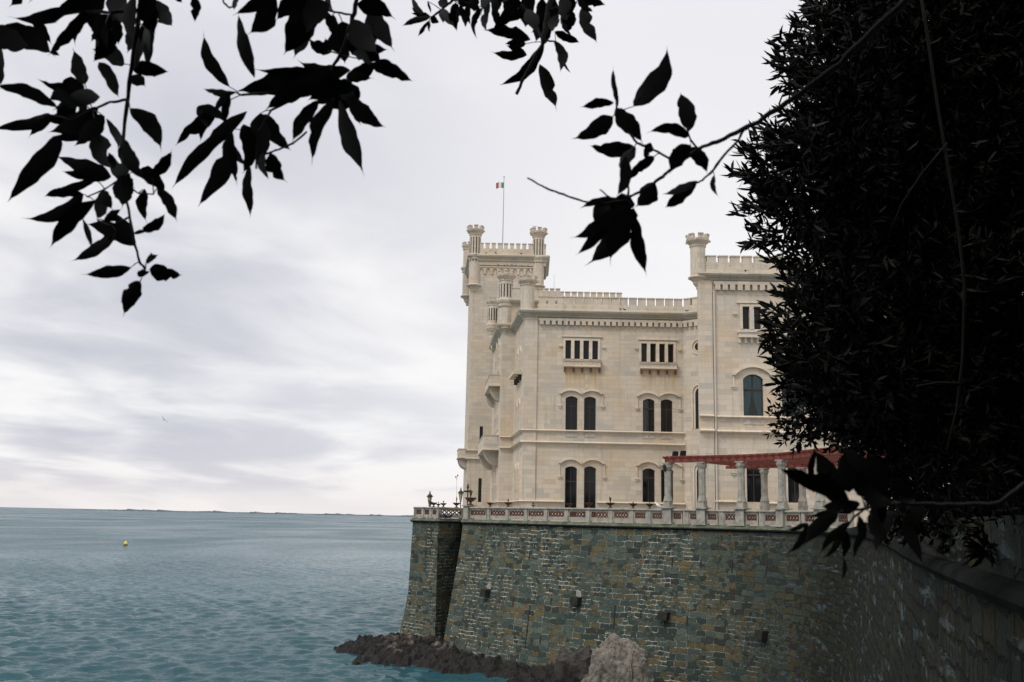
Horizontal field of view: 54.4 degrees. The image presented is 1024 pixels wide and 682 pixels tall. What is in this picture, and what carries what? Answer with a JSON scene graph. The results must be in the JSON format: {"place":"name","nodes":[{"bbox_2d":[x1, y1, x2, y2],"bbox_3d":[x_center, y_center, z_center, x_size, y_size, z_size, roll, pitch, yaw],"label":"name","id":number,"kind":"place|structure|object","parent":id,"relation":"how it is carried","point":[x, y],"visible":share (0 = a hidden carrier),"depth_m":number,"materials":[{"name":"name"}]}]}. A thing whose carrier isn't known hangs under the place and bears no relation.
{"place":"outdoors","nodes":[
{"label":"outdoors","id":0,"kind":"place"},
{"bbox_2d":[70,509,413,516],"bbox_3d":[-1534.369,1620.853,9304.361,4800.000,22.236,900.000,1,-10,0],"label":"coast","id":1,"kind":"structure","parent":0,"point":[214,511],"depth_m":8860.63},
{"bbox_2d":[0,507,508,681],"bbox_3d":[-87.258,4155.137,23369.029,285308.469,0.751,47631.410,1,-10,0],"label":"sea","id":2,"kind":"structure","parent":0,"point":[89,596],"depth_m":140.78,"materials":[{"name":"liquid"}]},
{"bbox_2d":[333,632,663,681],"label":"rock ledge","id":3,"kind":"object","parent":2,"relation":"in","point":[429,651],"visible":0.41,"depth_m":79.94,"materials":[{"name":"grey stone"}]},
{"bbox_2d":[552,646,591,681],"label":"shore rock","id":4,"kind":"object","parent":2,"relation":"in","point":[570,667],"visible":0.85,"depth_m":63.31,"materials":[{"name":"grey stone"}]},
{"bbox_2d":[581,633,654,681],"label":"boulder","id":5,"kind":"object","parent":2,"relation":"in","point":[615,657],"visible":0.94,"depth_m":62.03,"materials":[{"name":"grey stone"}]},
{"bbox_2d":[400,515,1023,681],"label":"retaining wall","id":6,"kind":"structure","parent":2,"relation":"in","point":[700,603],"depth_m":68.10,"materials":[{"name":"stone"}]},
{"bbox_2d":[960,523,998,567],"bbox_3d":[4.068,1.793,8.733,0.307,0.411,0.394,1,-10,0],"label":"wall plant","id":7,"kind":"object","parent":6,"relation":"attached to","point":[978,551],"depth_m":8.69,"materials":[{"name":"black plant"}]},
{"bbox_2d":[0,0,928,514],"label":"sky","id":8,"kind":"structure","parent":0,"point":[306,353],"materials":[{"name":"white"}]},
{"bbox_2d":[463,484,469,504],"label":"terrace lamp","id":9,"kind":"object","parent":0,"point":[467,490],"visible":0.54,"depth_m":91.85,"materials":[{"name":"brown metal"}]},
{"bbox_2d":[444,518,835,527],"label":"terrace pavement","id":10,"kind":"structure","parent":0,"point":[575,521],"depth_m":95.94,"materials":[{"name":"grey stone"}]},
{"bbox_2d":[427,492,432,517],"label":"terrace lamp","id":11,"kind":"object","parent":10,"relation":"on","point":[429,496],"visible":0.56,"depth_m":98.40,"materials":[{"name":"brown metal"}]},
{"bbox_2d":[458,488,463,518],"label":"terrace lamp","id":12,"kind":"object","parent":10,"relation":"on","point":[460,492],"visible":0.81,"depth_m":101.63,"materials":[{"name":"brown metal"}]},
{"bbox_2d":[413,505,853,527],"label":"balustrade","id":13,"kind":"object","parent":10,"relation":"on","point":[740,516],"visible":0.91,"depth_m":73.25,"materials":[{"name":"stone"}]},
{"bbox_2d":[453,475,459,507],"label":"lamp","id":14,"kind":"object","parent":13,"relation":"on","point":[456,504],"visible":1,"depth_m":96.48,"materials":[{"name":"metal"}]},
{"bbox_2d":[465,489,475,504],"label":"planter","id":15,"kind":"object","parent":13,"relation":"on","point":[470,499],"visible":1,"depth_m":86.74,"materials":[{"name":"ceramic"}]},
{"bbox_2d":[606,497,613,507],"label":"planter","id":16,"kind":"object","parent":13,"relation":"on","point":[610,503],"visible":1,"depth_m":74.90,"materials":[{"name":"ceramic"}]},
{"bbox_2d":[629,502,636,508],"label":"planter","id":17,"kind":"object","parent":13,"relation":"on","point":[632,504],"visible":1,"depth_m":73.92,"materials":[{"name":"stone"}]},
{"bbox_2d":[645,501,652,508],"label":"planter","id":18,"kind":"object","parent":13,"relation":"on","point":[649,504],"visible":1,"depth_m":73.27,"materials":[{"name":"ceramic"}]},
{"bbox_2d":[456,224,1022,526],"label":"castle","id":19,"kind":"structure","parent":10,"relation":"on","point":[580,401],"depth_m":100.45,"materials":[{"name":"stone"}]},
{"bbox_2d":[478,478,481,501],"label":"slit window","id":20,"kind":"structure","parent":19,"relation":"in","point":[480,479],"depth_m":134.12,"materials":[{"name":"black glass"}]},
{"bbox_2d":[480,427,482,437],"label":"slit window","id":21,"kind":"structure","parent":19,"relation":"in","point":[481,428],"depth_m":135.46,"materials":[{"name":"black glass"}]},
{"bbox_2d":[492,466,493,501],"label":"narrow window","id":22,"kind":"structure","parent":19,"relation":"in","point":[493,466],"depth_m":116.94,"materials":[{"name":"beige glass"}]},
{"bbox_2d":[493,466,494,503],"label":"narrow window","id":23,"kind":"structure","parent":19,"relation":"in","point":[494,466],"depth_m":113.68,"materials":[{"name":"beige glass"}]},
{"bbox_2d":[493,400,495,434],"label":"narrow window","id":24,"kind":"structure","parent":19,"relation":"in","point":[494,400],"depth_m":117.95,"materials":[{"name":"beige stone"}]},
{"bbox_2d":[494,466,497,503],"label":"narrow window","id":25,"kind":"structure","parent":19,"relation":"in","point":[496,467],"depth_m":110.91,"materials":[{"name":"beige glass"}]},
{"bbox_2d":[495,401,496,432],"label":"narrow window","id":26,"kind":"structure","parent":19,"relation":"in","point":[496,401],"depth_m":115.75,"materials":[{"name":"beige stone"}]},
{"bbox_2d":[495,342,497,373],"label":"narrow window","id":27,"kind":"structure","parent":19,"relation":"in","point":[496,342],"depth_m":118.16,"materials":[{"name":"beige stone"}]},
{"bbox_2d":[496,401,498,430],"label":"narrow window","id":28,"kind":"structure","parent":19,"relation":"in","point":[497,416],"depth_m":112.11,"materials":[{"name":"beige stone"}]},
{"bbox_2d":[497,337,499,373],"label":"narrow window","id":29,"kind":"structure","parent":19,"relation":"in","point":[498,347],"depth_m":114.43,"materials":[{"name":"beige stone"}]},
{"bbox_2d":[502,176,504,248],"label":"flagpole","id":30,"kind":"object","parent":19,"relation":"on","point":[503,216],"visible":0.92,"depth_m":144.35,"materials":[{"name":"grey metal"}]},
{"bbox_2d":[496,182,503,188],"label":"flag","id":31,"kind":"object","parent":30,"relation":"attached to","point":[499,184],"visible":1,"depth_m":145.19,"materials":[{"name":"multicoloured fabric"}]},
{"bbox_2d":[514,463,516,499],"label":"narrow window","id":32,"kind":"structure","parent":19,"relation":"in","point":[515,467],"depth_m":104.39,"materials":[{"name":"beige stone"}]},
{"bbox_2d":[515,400,517,432],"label":"narrow window","id":33,"kind":"structure","parent":19,"relation":"in","point":[516,407],"depth_m":105.39,"materials":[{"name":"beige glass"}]},
{"bbox_2d":[516,462,518,498],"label":"narrow window","id":34,"kind":"structure","parent":19,"relation":"in","point":[517,470],"depth_m":101.85,"materials":[{"name":"beige stone"}]},
{"bbox_2d":[516,349,518,370],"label":"narrow window","id":35,"kind":"structure","parent":19,"relation":"in","point":[517,369],"depth_m":106.01,"materials":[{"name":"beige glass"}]},
{"bbox_2d":[517,398,519,430],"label":"narrow window","id":36,"kind":"structure","parent":19,"relation":"in","point":[518,417],"depth_m":103.05,"materials":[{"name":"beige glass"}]},
{"bbox_2d":[519,346,521,370],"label":"narrow window","id":37,"kind":"structure","parent":19,"relation":"in","point":[520,351],"depth_m":104.09,"materials":[{"name":"beige stone"}]},
{"bbox_2d":[565,341,570,358],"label":"window","id":38,"kind":"structure","parent":19,"relation":"in","point":[567,343],"depth_m":101.76,"materials":[{"name":"black glass"}]},
{"bbox_2d":[565,466,576,514],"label":"window","id":39,"kind":"structure","parent":19,"relation":"in","point":[570,472],"depth_m":99.34,"materials":[{"name":"black glass"}]},
{"bbox_2d":[565,397,576,429],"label":"window","id":40,"kind":"structure","parent":19,"relation":"in","point":[571,402],"depth_m":100.61,"materials":[{"name":"black glass"}]},
{"bbox_2d":[574,341,579,358],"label":"window","id":41,"kind":"structure","parent":19,"relation":"in","point":[576,343],"depth_m":101.77,"materials":[{"name":"black glass"}]},
{"bbox_2d":[583,341,588,358],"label":"window","id":42,"kind":"structure","parent":19,"relation":"in","point":[585,343],"depth_m":101.77,"materials":[{"name":"black glass"}]},
{"bbox_2d":[584,466,595,516],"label":"window","id":43,"kind":"structure","parent":19,"relation":"in","point":[589,472],"depth_m":99.37,"materials":[{"name":"black glass"}]},
{"bbox_2d":[584,397,595,429],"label":"window","id":44,"kind":"structure","parent":19,"relation":"in","point":[589,402],"depth_m":100.64,"materials":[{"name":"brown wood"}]},
{"bbox_2d":[592,342,597,359],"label":"window","id":45,"kind":"structure","parent":19,"relation":"in","point":[594,344],"depth_m":101.75,"materials":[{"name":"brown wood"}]},
{"bbox_2d":[641,344,646,361],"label":"window","id":46,"kind":"structure","parent":19,"relation":"in","point":[643,346],"depth_m":101.73,"materials":[{"name":"black glass"}]},
{"bbox_2d":[643,399,653,431],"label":"window","id":47,"kind":"structure","parent":19,"relation":"in","point":[648,405],"depth_m":100.76,"materials":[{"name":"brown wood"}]},
{"bbox_2d":[643,469,654,501],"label":"window","id":48,"kind":"structure","parent":19,"relation":"in","point":[648,474],"depth_m":99.39,"materials":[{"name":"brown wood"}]},
{"bbox_2d":[650,344,655,361],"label":"window","id":49,"kind":"structure","parent":19,"relation":"in","point":[652,346],"depth_m":101.75,"materials":[{"name":"black glass"}]},
{"bbox_2d":[659,344,663,361],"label":"window","id":50,"kind":"structure","parent":19,"relation":"in","point":[661,346],"depth_m":101.75,"materials":[{"name":"black glass"}]},
{"bbox_2d":[661,400,671,431],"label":"window","id":51,"kind":"structure","parent":19,"relation":"in","point":[666,405],"depth_m":100.76,"materials":[{"name":"black glass"}]},
{"bbox_2d":[661,469,672,501],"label":"window","id":52,"kind":"structure","parent":19,"relation":"in","point":[662,473],"depth_m":99.39,"materials":[{"name":"black glass"}]},
{"bbox_2d":[668,345,672,362],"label":"window","id":53,"kind":"structure","parent":19,"relation":"in","point":[670,347],"depth_m":101.73,"materials":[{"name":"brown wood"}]},
{"bbox_2d":[694,342,697,351],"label":"niche window","id":54,"kind":"structure","parent":19,"relation":"in","point":[696,344],"depth_m":100.52,"materials":[{"name":"black glass"}]},
{"bbox_2d":[694,387,698,428],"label":"niche window","id":55,"kind":"structure","parent":19,"relation":"in","point":[696,408],"depth_m":99.47,"materials":[{"name":"black glass"}]},
{"bbox_2d":[696,468,698,506],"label":"niche window","id":56,"kind":"structure","parent":19,"relation":"in","point":[697,482],"depth_m":98.12,"materials":[{"name":"white stone"}]},
{"bbox_2d":[743,307,748,328],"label":"window","id":57,"kind":"structure","parent":19,"relation":"in","point":[745,309],"depth_m":86.62,"materials":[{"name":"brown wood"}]},
{"bbox_2d":[743,375,762,415],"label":"window","id":58,"kind":"structure","parent":19,"relation":"in","point":[752,384],"depth_m":85.58,"materials":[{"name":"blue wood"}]},
{"bbox_2d":[747,468,760,501],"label":"window","id":59,"kind":"structure","parent":19,"relation":"in","point":[753,475],"depth_m":84.09,"materials":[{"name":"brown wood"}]},
{"bbox_2d":[754,307,760,328],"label":"window","id":60,"kind":"structure","parent":19,"relation":"in","point":[756,326],"depth_m":86.59,"materials":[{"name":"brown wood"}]},
{"bbox_2d":[782,377,801,416],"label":"window","id":61,"kind":"structure","parent":19,"relation":"in","point":[784,398],"depth_m":85.43,"materials":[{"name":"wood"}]},
{"bbox_2d":[788,468,798,502],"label":"window","id":62,"kind":"structure","parent":19,"relation":"in","point":[793,487],"depth_m":83.96,"materials":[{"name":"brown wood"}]},
{"bbox_2d":[662,447,884,525],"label":"pergola","id":63,"kind":"object","parent":10,"relation":"on","point":[764,463],"visible":0.59,"depth_m":71.30,"materials":[{"name":"stone"}]},
{"bbox_2d":[672,451,678,455],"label":"floodlight","id":64,"kind":"object","parent":63,"relation":"attached to","point":[674,453],"visible":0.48,"depth_m":74.84,"materials":[{"name":"black metal"}]},
{"bbox_2d":[680,451,685,455],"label":"floodlight","id":65,"kind":"object","parent":63,"relation":"attached to","point":[682,453],"visible":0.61,"depth_m":74.16,"materials":[{"name":"black metal"}]},
{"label":"wooded bank","id":66,"kind":"structure","parent":0,"visible":0},
{"bbox_2d":[721,0,1023,527],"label":"evergreen tree","id":67,"kind":"object","parent":66,"relation":"on","point":[937,383],"visible":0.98,"depth_m":6.92,"materials":[{"name":"black plant"}]},
{"bbox_2d":[764,0,1023,565],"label":"holm oak","id":68,"kind":"object","parent":66,"relation":"on","point":[943,531],"visible":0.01,"depth_m":13.04,"materials":[{"name":"black plant"}]},
{"bbox_3d":[1.477,-3.744,-0.659,18.991,10.457,11.830,1,-10,0],"label":"evergreen tree","id":69,"kind":"object","parent":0,"visible":0},
{"bbox_2d":[0,0,200,315],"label":"leafy branch","id":70,"kind":"object","parent":69,"relation":"attached to","point":[83,125],"visible":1,"depth_m":1.99,"materials":[{"name":"black plant"}]},
{"bbox_2d":[173,0,413,214],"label":"leafy branch","id":71,"kind":"object","parent":69,"relation":"attached to","point":[328,87],"visible":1,"depth_m":2.00,"materials":[{"name":"black plant"}]},
{"bbox_2d":[401,0,604,110],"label":"leafy branch","id":72,"kind":"object","parent":69,"relation":"attached to","point":[543,21],"visible":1,"depth_m":2.66,"materials":[{"name":"black plant"}]},
{"bbox_2d":[527,0,909,274],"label":"leafy branch","id":73,"kind":"object","parent":69,"relation":"attached to","point":[614,226],"visible":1,"depth_m":1.94,"materials":[{"name":"black plant"}]},
{"bbox_2d":[777,446,1023,578],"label":"leafy branch","id":74,"kind":"object","parent":69,"relation":"attached to","point":[869,481],"visible":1,"depth_m":1.55,"materials":[{"name":"black plant"}]}
]}

